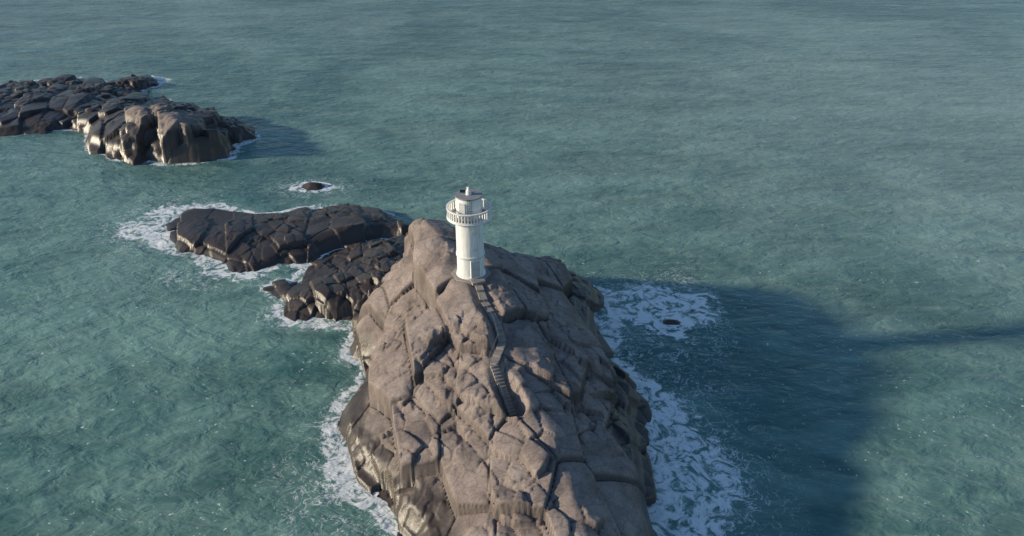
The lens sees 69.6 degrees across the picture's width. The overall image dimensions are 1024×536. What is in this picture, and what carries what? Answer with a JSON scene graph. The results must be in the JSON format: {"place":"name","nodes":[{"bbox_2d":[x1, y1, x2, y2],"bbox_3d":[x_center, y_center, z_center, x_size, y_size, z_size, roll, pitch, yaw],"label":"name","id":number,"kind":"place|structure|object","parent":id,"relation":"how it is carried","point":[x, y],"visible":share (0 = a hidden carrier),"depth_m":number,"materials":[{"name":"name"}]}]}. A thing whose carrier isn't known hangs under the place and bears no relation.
{"place":"outdoors","nodes":[
{"label":"outdoors","id":0,"kind":"place"},
{"bbox_2d":[0,0,1023,535],"bbox_3d":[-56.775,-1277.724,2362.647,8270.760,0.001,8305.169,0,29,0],"label":"sea","id":1,"kind":"structure","parent":0,"point":[802,220],"depth_m":112.52,"materials":[{"name":"liquid"}]},
{"bbox_2d":[0,74,255,165],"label":"rock","id":2,"kind":"object","parent":1,"relation":"in","point":[126,119],"visible":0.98,"depth_m":151.90,"materials":[{"name":"stone"}]},
{"bbox_2d":[165,204,409,293],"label":"rock","id":3,"kind":"object","parent":1,"relation":"in","point":[227,237],"visible":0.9,"depth_m":110.69,"materials":[{"name":"stone"}]},
{"bbox_2d":[302,182,324,189],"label":"rock","id":4,"kind":"object","parent":1,"relation":"in","point":[313,186],"visible":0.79,"depth_m":128.82,"materials":[{"name":"stone"}]},
{"bbox_2d":[239,218,669,535],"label":"island rock","id":5,"kind":"object","parent":1,"relation":"in","point":[439,440],"visible":0.93,"depth_m":69.06,"materials":[{"name":"stone"}]},
{"bbox_2d":[446,186,491,285],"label":"lighthouse","id":6,"kind":"object","parent":5,"relation":"on","point":[468,215],"visible":0.98,"depth_m":73.55,"materials":[{"name":"white paint"}]},
{"bbox_2d":[474,277,516,416],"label":"stairs","id":7,"kind":"structure","parent":5,"relation":"on","point":[495,360],"depth_m":68.07,"materials":[{"name":"concrete"}]},
{"bbox_2d":[663,319,680,324],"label":"rock","id":8,"kind":"object","parent":1,"relation":"in","point":[674,322],"visible":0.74,"depth_m":91.95,"materials":[{"name":"stone"}]}
]}

